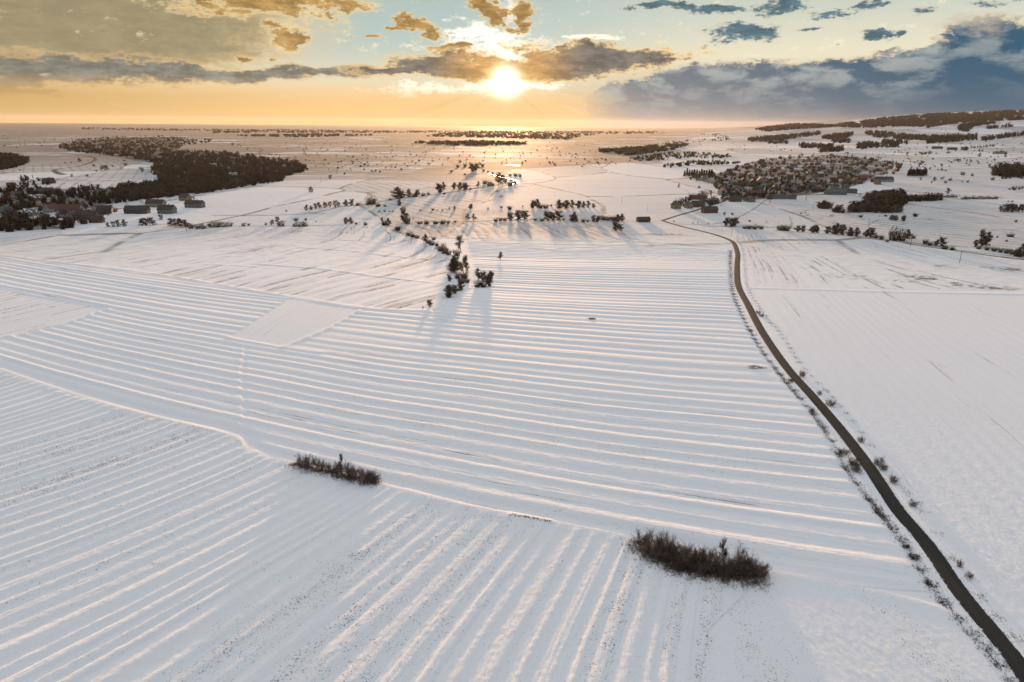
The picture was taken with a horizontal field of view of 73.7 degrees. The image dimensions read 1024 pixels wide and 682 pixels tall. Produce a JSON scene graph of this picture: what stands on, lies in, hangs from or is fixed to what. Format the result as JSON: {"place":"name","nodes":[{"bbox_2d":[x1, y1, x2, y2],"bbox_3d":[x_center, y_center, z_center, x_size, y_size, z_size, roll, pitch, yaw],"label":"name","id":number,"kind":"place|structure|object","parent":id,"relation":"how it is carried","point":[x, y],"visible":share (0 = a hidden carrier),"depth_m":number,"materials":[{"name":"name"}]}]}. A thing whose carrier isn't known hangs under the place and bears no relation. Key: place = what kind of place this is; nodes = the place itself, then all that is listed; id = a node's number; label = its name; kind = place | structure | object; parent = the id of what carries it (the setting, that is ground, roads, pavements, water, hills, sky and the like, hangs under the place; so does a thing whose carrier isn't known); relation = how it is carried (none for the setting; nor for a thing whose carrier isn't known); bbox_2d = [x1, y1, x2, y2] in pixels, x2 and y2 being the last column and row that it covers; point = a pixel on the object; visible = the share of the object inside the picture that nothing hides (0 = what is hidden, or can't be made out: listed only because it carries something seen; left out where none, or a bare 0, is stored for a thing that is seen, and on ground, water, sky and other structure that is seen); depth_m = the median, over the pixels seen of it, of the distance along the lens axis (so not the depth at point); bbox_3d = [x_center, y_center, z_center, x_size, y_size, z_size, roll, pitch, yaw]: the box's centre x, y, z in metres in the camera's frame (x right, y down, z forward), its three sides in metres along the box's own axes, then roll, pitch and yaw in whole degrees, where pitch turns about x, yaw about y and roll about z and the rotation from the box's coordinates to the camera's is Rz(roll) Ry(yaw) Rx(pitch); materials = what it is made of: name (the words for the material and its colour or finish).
{"place":"outdoors","nodes":[
{"label":"outdoors","id":0,"kind":"place"},
{"bbox_2d":[315,150,412,151],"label":"river","id":1,"kind":"structure","parent":0,"point":[347,151],"depth_m":2107.61,"materials":[{"name":"grey liquid"}]},
{"bbox_2d":[0,110,1023,681],"bbox_3d":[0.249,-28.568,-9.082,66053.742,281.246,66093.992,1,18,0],"label":"snow ground","id":2,"kind":"structure","parent":0,"point":[528,440],"depth_m":200.02,"materials":[{"name":"white snow"}]},
{"bbox_2d":[0,151,29,169],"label":"edge wood","id":3,"kind":"object","parent":2,"relation":"on","point":[9,160],"visible":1,"depth_m":1358.03,"materials":[{"name":"brown plant"}]},
{"bbox_2d":[23,207,38,215],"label":"house","id":4,"kind":"structure","parent":2,"relation":"on","point":[33,211],"depth_m":637.79,"materials":[{"name":"brick"}]},
{"bbox_2d":[29,193,44,200],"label":"house","id":5,"kind":"structure","parent":2,"relation":"on","point":[38,196],"depth_m":756.20,"materials":[{"name":"brick"}]},
{"bbox_2d":[35,187,54,193],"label":"barn","id":6,"kind":"structure","parent":2,"relation":"on","point":[42,190],"depth_m":822.64,"materials":[{"name":"brick"}]},
{"bbox_2d":[41,177,55,183],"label":"barn","id":7,"kind":"structure","parent":2,"relation":"on","point":[52,180],"depth_m":963.32,"materials":[{"name":"brick"}]},
{"bbox_2d":[42,202,56,212],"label":"house","id":8,"kind":"structure","parent":2,"relation":"on","point":[49,208],"depth_m":658.91,"materials":[{"name":"brick"}]},
{"bbox_2d":[0,174,126,231],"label":"village wood","id":9,"kind":"object","parent":2,"relation":"on","point":[31,223],"visible":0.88,"depth_m":733.11,"materials":[{"name":"brown plant"}]},
{"bbox_2d":[55,203,84,213],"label":"house","id":10,"kind":"structure","parent":2,"relation":"on","point":[66,207],"depth_m":652.85,"materials":[{"name":"brick"}]},
{"bbox_2d":[64,209,76,217],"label":"house","id":11,"kind":"structure","parent":2,"relation":"on","point":[69,213],"depth_m":613.44,"materials":[{"name":"brick"}]},
{"bbox_2d":[75,209,100,218],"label":"barn","id":12,"kind":"structure","parent":2,"relation":"on","point":[89,212],"depth_m":618.78,"materials":[{"name":"brick"}]},
{"bbox_2d":[88,215,104,222],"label":"house","id":13,"kind":"structure","parent":2,"relation":"on","point":[96,219],"depth_m":597.22,"materials":[{"name":"brick"}]},
{"bbox_2d":[96,204,113,213],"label":"house","id":14,"kind":"structure","parent":2,"relation":"on","point":[99,208],"depth_m":655.67,"materials":[{"name":"brick"}]},
{"bbox_2d":[123,204,150,213],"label":"house","id":15,"kind":"structure","parent":2,"relation":"on","point":[136,209],"depth_m":656.61,"materials":[{"name":"brick"}]},
{"bbox_2d":[144,198,166,206],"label":"house","id":16,"kind":"structure","parent":2,"relation":"on","point":[153,202],"depth_m":704.67,"materials":[{"name":"brick"}]},
{"bbox_2d":[156,204,176,213],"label":"house","id":17,"kind":"structure","parent":2,"relation":"on","point":[166,209],"depth_m":657.37,"materials":[{"name":"brick"}]},
{"bbox_2d":[59,135,308,200],"bbox_3d":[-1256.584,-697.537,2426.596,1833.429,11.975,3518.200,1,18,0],"label":"forest","id":18,"kind":"object","parent":2,"relation":"on","point":[168,182],"visible":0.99,"depth_m":1213.63,"materials":[{"name":"brown plant"}]},
{"bbox_2d":[178,193,191,200],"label":"house","id":19,"kind":"structure","parent":2,"relation":"on","point":[183,197],"depth_m":761.88,"materials":[{"name":"brick"}]},
{"bbox_2d":[184,199,204,207],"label":"house","id":20,"kind":"structure","parent":2,"relation":"on","point":[196,203],"depth_m":702.93,"materials":[{"name":"brick"}]},
{"bbox_2d":[294,452,312,467],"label":"bare shrub","id":21,"kind":"object","parent":2,"relation":"on","point":[298,462],"visible":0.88,"depth_m":169.23,"materials":[{"name":"brown plant"}]},
{"bbox_2d":[302,453,315,468],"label":"bare shrub","id":22,"kind":"object","parent":2,"relation":"on","point":[308,463],"visible":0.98,"depth_m":168.24,"materials":[{"name":"brown plant"}]},
{"bbox_2d":[311,458,325,468],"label":"bare shrub","id":23,"kind":"object","parent":2,"relation":"on","point":[320,465],"visible":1,"depth_m":168.02,"materials":[{"name":"brown plant"}]},
{"bbox_2d":[280,460,376,484],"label":"thicket weeds","id":24,"kind":"object","parent":2,"relation":"on","point":[321,470],"visible":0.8,"depth_m":166.62,"materials":[{"name":"brown plant"}]},
{"bbox_2d":[328,462,345,474],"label":"bare shrub","id":25,"kind":"object","parent":2,"relation":"on","point":[337,469],"visible":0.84,"depth_m":166.02,"materials":[{"name":"brown plant"}]},
{"bbox_2d":[340,461,356,480],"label":"bare shrub","id":26,"kind":"object","parent":2,"relation":"on","point":[346,471],"visible":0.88,"depth_m":163.98,"materials":[{"name":"brown plant"}]},
{"bbox_2d":[348,467,365,480],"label":"bare shrub","id":27,"kind":"object","parent":2,"relation":"on","point":[353,473],"visible":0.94,"depth_m":163.85,"materials":[{"name":"brown plant"}]},
{"bbox_2d":[356,467,371,484],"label":"bare shrub","id":28,"kind":"object","parent":2,"relation":"on","point":[360,474],"visible":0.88,"depth_m":162.43,"materials":[{"name":"brown plant"}]},
{"bbox_2d":[361,469,379,483],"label":"bare shrub","id":29,"kind":"object","parent":2,"relation":"on","point":[369,474],"visible":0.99,"depth_m":162.37,"materials":[{"name":"brown plant"}]},
{"bbox_2d":[365,195,376,204],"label":"dark bush","id":30,"kind":"object","parent":2,"relation":"on","point":[372,202],"visible":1,"depth_m":749.18,"materials":[{"name":"brown plant"}]},
{"bbox_2d":[82,127,688,154],"bbox_3d":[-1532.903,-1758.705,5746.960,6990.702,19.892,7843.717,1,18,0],"label":"plain woods","id":31,"kind":"object","parent":2,"relation":"on","point":[638,149],"visible":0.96,"depth_m":4649.91,"materials":[{"name":"brown plant"}]},
{"bbox_2d":[390,187,402,198],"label":"bare tree","id":32,"kind":"object","parent":2,"relation":"on","point":[397,190],"visible":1,"depth_m":816.04,"materials":[{"name":"brown plant"}]},
{"bbox_2d":[399,207,408,221],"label":"bare tree","id":33,"kind":"object","parent":2,"relation":"on","point":[403,213],"visible":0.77,"depth_m":617.52,"materials":[{"name":"brown plant"}]},
{"bbox_2d":[443,284,451,297],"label":"bare tree","id":34,"kind":"object","parent":2,"relation":"on","point":[448,293],"visible":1,"depth_m":332.89,"materials":[{"name":"brown plant"}]},
{"bbox_2d":[444,256,464,272],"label":"bare tree","id":35,"kind":"object","parent":2,"relation":"on","point":[453,261],"visible":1,"depth_m":396.36,"materials":[{"name":"brown plant"}]},
{"bbox_2d":[453,235,463,250],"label":"bare tree","id":36,"kind":"object","parent":2,"relation":"on","point":[458,238],"visible":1,"depth_m":475.17,"materials":[{"name":"brown plant"}]},
{"bbox_2d":[458,254,467,271],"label":"bare tree","id":37,"kind":"object","parent":2,"relation":"on","point":[461,264],"visible":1,"depth_m":394.47,"materials":[{"name":"brown plant"}]},
{"bbox_2d":[482,271,493,284],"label":"bare tree","id":38,"kind":"object","parent":2,"relation":"on","point":[489,277],"visible":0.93,"depth_m":360.85,"materials":[{"name":"brown plant"}]},
{"bbox_2d":[3,130,1023,173],"bbox_3d":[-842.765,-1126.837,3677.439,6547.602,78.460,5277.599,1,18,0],"label":"scattered scrub","id":39,"kind":"object","parent":2,"relation":"on","point":[584,158],"visible":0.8,"depth_m":1772.32,"materials":[{"name":"plant"}]},
{"bbox_2d":[513,209,522,219],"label":"bare tree","id":40,"kind":"object","parent":2,"relation":"on","point":[517,214],"visible":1,"depth_m":641.34,"materials":[{"name":"brown plant"}]},
{"bbox_2d":[543,211,551,219],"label":"bare tree","id":41,"kind":"object","parent":2,"relation":"on","point":[547,216],"visible":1,"depth_m":635.66,"materials":[{"name":"brown plant"}]},
{"bbox_2d":[553,209,563,219],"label":"bare tree","id":42,"kind":"object","parent":2,"relation":"on","point":[559,214],"visible":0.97,"depth_m":641.98,"materials":[{"name":"brown plant"}]},
{"bbox_2d":[554,199,565,208],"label":"bare tree","id":43,"kind":"object","parent":2,"relation":"on","point":[559,204],"visible":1,"depth_m":723.60,"materials":[{"name":"brown plant"}]},
{"bbox_2d":[633,528,652,544],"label":"bare shrub","id":44,"kind":"object","parent":2,"relation":"on","point":[638,536],"visible":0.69,"depth_m":140.39,"materials":[{"name":"brown plant"}]},
{"bbox_2d":[636,217,650,221],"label":"shed","id":45,"kind":"structure","parent":2,"relation":"on","point":[643,219],"depth_m":630.74,"materials":[{"name":"grey glass"}]},
{"bbox_2d":[641,528,663,558],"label":"bare shrub","id":46,"kind":"object","parent":2,"relation":"on","point":[649,540],"visible":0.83,"depth_m":137.59,"materials":[{"name":"brown plant"}]},
{"bbox_2d":[644,530,669,563],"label":"bare shrub","id":47,"kind":"object","parent":2,"relation":"on","point":[659,551],"visible":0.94,"depth_m":136.17,"materials":[{"name":"brown plant"}]},
{"bbox_2d":[655,531,681,555],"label":"bare shrub","id":48,"kind":"object","parent":2,"relation":"on","point":[667,541],"visible":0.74,"depth_m":137.34,"materials":[{"name":"brown plant"}]},
{"bbox_2d":[661,543,683,562],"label":"bare shrub","id":49,"kind":"object","parent":2,"relation":"on","point":[665,557],"visible":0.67,"depth_m":135.33,"materials":[{"name":"brown plant"}]},
{"bbox_2d":[670,200,680,208],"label":"house","id":50,"kind":"structure","parent":2,"relation":"on","point":[675,204],"depth_m":728.99,"materials":[{"name":"brick"}]},
{"bbox_2d":[665,540,691,561],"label":"bare shrub","id":51,"kind":"object","parent":2,"relation":"on","point":[676,547],"visible":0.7,"depth_m":135.69,"materials":[{"name":"brown plant"}]},
{"bbox_2d":[670,553,691,571],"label":"bare shrub","id":52,"kind":"object","parent":2,"relation":"on","point":[679,565],"visible":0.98,"depth_m":132.99,"materials":[{"name":"brown plant"}]},
{"bbox_2d":[630,133,740,167],"bbox_3d":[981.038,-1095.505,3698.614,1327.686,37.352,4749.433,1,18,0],"label":"brown scrub","id":53,"kind":"object","parent":2,"relation":"on","point":[676,156],"visible":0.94,"depth_m":1842.54,"materials":[{"name":"brown plant"}]},
{"bbox_2d":[672,542,702,565],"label":"bare shrub","id":54,"kind":"object","parent":2,"relation":"on","point":[685,555],"visible":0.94,"depth_m":133.55,"materials":[{"name":"brown plant"}]},
{"bbox_2d":[684,200,692,207],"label":"house","id":55,"kind":"structure","parent":2,"relation":"on","point":[688,204],"depth_m":734.77,"materials":[{"name":"brick"}]},
{"bbox_2d":[680,545,710,572],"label":"bare shrub","id":56,"kind":"object","parent":2,"relation":"on","point":[699,553],"visible":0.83,"depth_m":133.05,"materials":[{"name":"brown plant"}]},
{"bbox_2d":[621,534,772,592],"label":"thicket grass","id":57,"kind":"structure","parent":2,"relation":"on","point":[709,576],"depth_m":131.94,"materials":[{"name":"brown plant"}]},
{"bbox_2d":[691,200,704,206],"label":"house","id":58,"kind":"structure","parent":2,"relation":"on","point":[700,203],"depth_m":745.50,"materials":[{"name":"brick"}]},
{"bbox_2d":[689,195,706,199],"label":"barn","id":59,"kind":"structure","parent":2,"relation":"on","point":[695,197],"depth_m":818.74,"materials":[{"name":"wood"}]},
{"bbox_2d":[688,561,710,576],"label":"bare shrub","id":60,"kind":"object","parent":2,"relation":"on","point":[700,568],"visible":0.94,"depth_m":132.02,"materials":[{"name":"brown plant"}]},
{"bbox_2d":[693,545,716,571],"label":"bare shrub","id":61,"kind":"object","parent":2,"relation":"on","point":[706,555],"visible":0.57,"depth_m":133.69,"materials":[{"name":"brown plant"}]},
{"bbox_2d":[701,206,718,212],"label":"barn","id":62,"kind":"structure","parent":2,"relation":"on","point":[709,209],"depth_m":698.11,"materials":[{"name":"brick"}]},
{"bbox_2d":[701,547,726,573],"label":"bare shrub","id":63,"kind":"object","parent":2,"relation":"on","point":[715,554],"visible":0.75,"depth_m":132.80,"materials":[{"name":"brown plant"}]},
{"bbox_2d":[705,553,731,580],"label":"bare shrub","id":64,"kind":"object","parent":2,"relation":"on","point":[719,571],"visible":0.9,"depth_m":131.32,"materials":[{"name":"brown plant"}]},
{"bbox_2d":[718,539,726,560],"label":"bare tree","id":65,"kind":"object","parent":2,"relation":"on","point":[724,542],"visible":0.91,"depth_m":133.29,"materials":[{"name":"brown plant"}]},
{"bbox_2d":[717,187,727,195],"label":"house","id":66,"kind":"structure","parent":2,"relation":"on","point":[720,191],"depth_m":870.22,"materials":[{"name":"brick"}]},
{"bbox_2d":[712,545,744,576],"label":"bare shrub","id":67,"kind":"object","parent":2,"relation":"on","point":[729,565],"visible":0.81,"depth_m":131.63,"materials":[{"name":"brown plant"}]},
{"bbox_2d":[723,559,744,579],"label":"bare shrub","id":68,"kind":"object","parent":2,"relation":"on","point":[735,574],"visible":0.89,"depth_m":130.72,"materials":[{"name":"brown plant"}]},
{"bbox_2d":[728,195,741,201],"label":"house","id":69,"kind":"structure","parent":2,"relation":"on","point":[737,198],"depth_m":799.39,"materials":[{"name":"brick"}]},
{"bbox_2d":[725,538,752,577],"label":"bare shrub","id":70,"kind":"object","parent":2,"relation":"on","point":[740,559],"visible":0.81,"depth_m":131.74,"materials":[{"name":"brown plant"}]},
{"bbox_2d":[733,551,760,578],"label":"bare shrub","id":71,"kind":"object","parent":2,"relation":"on","point":[750,565],"visible":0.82,"depth_m":131.20,"materials":[{"name":"brown plant"}]},
{"bbox_2d":[744,195,754,201],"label":"house","id":72,"kind":"structure","parent":2,"relation":"on","point":[748,198],"depth_m":798.61,"materials":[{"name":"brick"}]},
{"bbox_2d":[740,549,767,579],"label":"bare shrub","id":73,"kind":"object","parent":2,"relation":"on","point":[758,568],"visible":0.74,"depth_m":131.31,"materials":[{"name":"brown plant"}]},
{"bbox_2d":[745,190,765,194],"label":"barn","id":74,"kind":"structure","parent":2,"relation":"on","point":[754,191],"depth_m":876.80,"materials":[{"name":"brick"}]},
{"bbox_2d":[754,559,774,579],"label":"bare shrub","id":75,"kind":"object","parent":2,"relation":"on","point":[763,571],"visible":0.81,"depth_m":131.60,"materials":[{"name":"brown plant"}]},
{"bbox_2d":[747,130,820,141],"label":"pine belt","id":76,"kind":"object","parent":2,"relation":"on","point":[764,138],"visible":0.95,"depth_m":3507.35,"materials":[{"name":"plant"}]},
{"bbox_2d":[771,194,796,198],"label":"shed","id":77,"kind":"structure","parent":2,"relation":"on","point":[781,196],"depth_m":834.26,"materials":[{"name":"grey glass"}]},
{"bbox_2d":[690,153,893,197],"bbox_3d":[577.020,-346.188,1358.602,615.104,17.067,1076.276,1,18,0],"label":"village thicket","id":78,"kind":"object","parent":2,"relation":"on","point":[738,193],"visible":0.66,"depth_m":1129.86,"materials":[{"name":"plant"}]},
{"bbox_2d":[755,122,853,138],"bbox_3d":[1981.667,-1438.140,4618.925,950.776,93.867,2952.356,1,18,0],"label":"knoll wood","id":79,"kind":"object","parent":2,"relation":"on","point":[788,126],"visible":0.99,"depth_m":4453.43,"materials":[{"name":"brown plant"}]},
{"bbox_2d":[825,399,837,406],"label":"verge bush","id":80,"kind":"object","parent":2,"relation":"on","point":[830,404],"visible":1,"depth_m":210.15,"materials":[{"name":"brown plant"}]},
{"bbox_2d":[824,189,847,194],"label":"hall","id":81,"kind":"structure","parent":2,"relation":"on","point":[835,191],"depth_m":892.28,"materials":[{"name":"green glass"}]},
{"bbox_2d":[833,223,841,233],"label":"bare tree","id":82,"kind":"object","parent":2,"relation":"on","point":[836,227],"visible":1,"depth_m":566.78,"materials":[{"name":"brown plant"}]},
{"bbox_2d":[836,445,850,454],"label":"verge bush","id":83,"kind":"object","parent":2,"relation":"on","point":[840,451],"visible":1,"depth_m":179.70,"materials":[{"name":"brown plant"}]},
{"bbox_2d":[839,224,847,234],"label":"bare tree","id":84,"kind":"object","parent":2,"relation":"on","point":[842,226],"visible":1,"depth_m":564.45,"materials":[{"name":"brown plant"}]},
{"bbox_2d":[838,188,857,192],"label":"hall","id":85,"kind":"structure","parent":2,"relation":"on","point":[852,190],"depth_m":914.96,"materials":[{"name":"grey glass"}]},
{"bbox_2d":[846,454,863,466],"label":"verge bush","id":86,"kind":"object","parent":2,"relation":"on","point":[856,461],"visible":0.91,"depth_m":173.67,"materials":[{"name":"brown plant"}]},
{"bbox_2d":[850,463,863,473],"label":"verge bush","id":87,"kind":"object","parent":2,"relation":"on","point":[855,469],"visible":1,"depth_m":170.91,"materials":[{"name":"brown plant"}]},
{"bbox_2d":[866,227,876,237],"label":"bare tree","id":88,"kind":"object","parent":2,"relation":"on","point":[872,231],"visible":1,"depth_m":552.47,"materials":[{"name":"brown plant"}]},
{"bbox_2d":[728,250,1019,681],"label":"verge weeds","id":89,"kind":"object","parent":2,"relation":"on","point":[922,570],"visible":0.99,"depth_m":148.25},
{"bbox_2d":[873,457,884,464],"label":"verge bush","id":90,"kind":"object","parent":2,"relation":"on","point":[877,461],"visible":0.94,"depth_m":174.57,"materials":[{"name":"brown plant"}]},
{"bbox_2d":[740,244,1023,641],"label":"verge grass","id":91,"kind":"structure","parent":2,"relation":"on","point":[878,459],"depth_m":185.99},
{"bbox_2d":[877,461,888,470],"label":"verge bush","id":92,"kind":"object","parent":2,"relation":"on","point":[884,466],"visible":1,"depth_m":172.15,"materials":[{"name":"brown plant"}]},
{"bbox_2d":[873,176,893,181],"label":"house","id":93,"kind":"structure","parent":2,"relation":"on","point":[886,178],"depth_m":1089.45,"materials":[{"name":"brick"}]},
{"bbox_2d":[768,122,1023,151],"bbox_3d":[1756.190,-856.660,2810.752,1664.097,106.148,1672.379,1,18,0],"label":"slope wood","id":94,"kind":"object","parent":2,"relation":"on","point":[932,138],"visible":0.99,"depth_m":2690.42,"materials":[{"name":"plant"}]},
{"bbox_2d":[888,225,903,240],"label":"dark bush","id":95,"kind":"object","parent":2,"relation":"on","point":[894,238],"visible":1,"depth_m":538.53,"materials":[{"name":"brown plant"}]},
{"bbox_2d":[892,228,910,240],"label":"dark bush","id":96,"kind":"object","parent":2,"relation":"on","point":[903,237],"visible":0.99,"depth_m":538.50,"materials":[{"name":"brown plant"}]},
{"bbox_2d":[834,109,1023,130],"bbox_3d":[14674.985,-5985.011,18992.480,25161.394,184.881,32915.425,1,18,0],"label":"ridge forest","id":97,"kind":"object","parent":2,"relation":"on","point":[974,118],"visible":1,"depth_m":4229.23,"materials":[{"name":"plant"}]},
{"bbox_2d":[847,164,1023,211],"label":"thicket mass","id":98,"kind":"object","parent":2,"relation":"on","point":[878,201],"visible":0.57,"depth_m":824.94,"materials":[{"name":"brown plant"}]},
{"bbox_2d":[978,229,989,245],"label":"bare tree","id":99,"kind":"object","parent":2,"relation":"on","point":[982,235],"visible":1,"depth_m":513.29,"materials":[{"name":"brown plant"}]},
{"bbox_2d":[982,231,991,245],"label":"bare tree","id":100,"kind":"object","parent":2,"relation":"on","point":[989,237],"visible":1,"depth_m":512.18,"materials":[{"name":"brown plant"}]},
{"bbox_2d":[1013,244,1023,256],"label":"bare tree","id":101,"kind":"object","parent":2,"relation":"on","point":[1018,250],"visible":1,"depth_m":473.59,"materials":[{"name":"brown plant"}]},
{"bbox_2d":[0,0,1023,127],"label":"sky","id":102,"kind":"structure","parent":0,"point":[492,63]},
{"bbox_2d":[663,199,727,220],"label":"side road","id":103,"kind":"structure","parent":0,"point":[688,212],"depth_m":694.87,"materials":[{"name":"asphalt"}]},
{"bbox_2d":[661,220,1023,681],"bbox_3d":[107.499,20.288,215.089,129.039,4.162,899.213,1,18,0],"label":"road","id":104,"kind":"structure","parent":0,"point":[1010,653],"depth_m":152.07,"materials":[{"name":"grey asphalt"}]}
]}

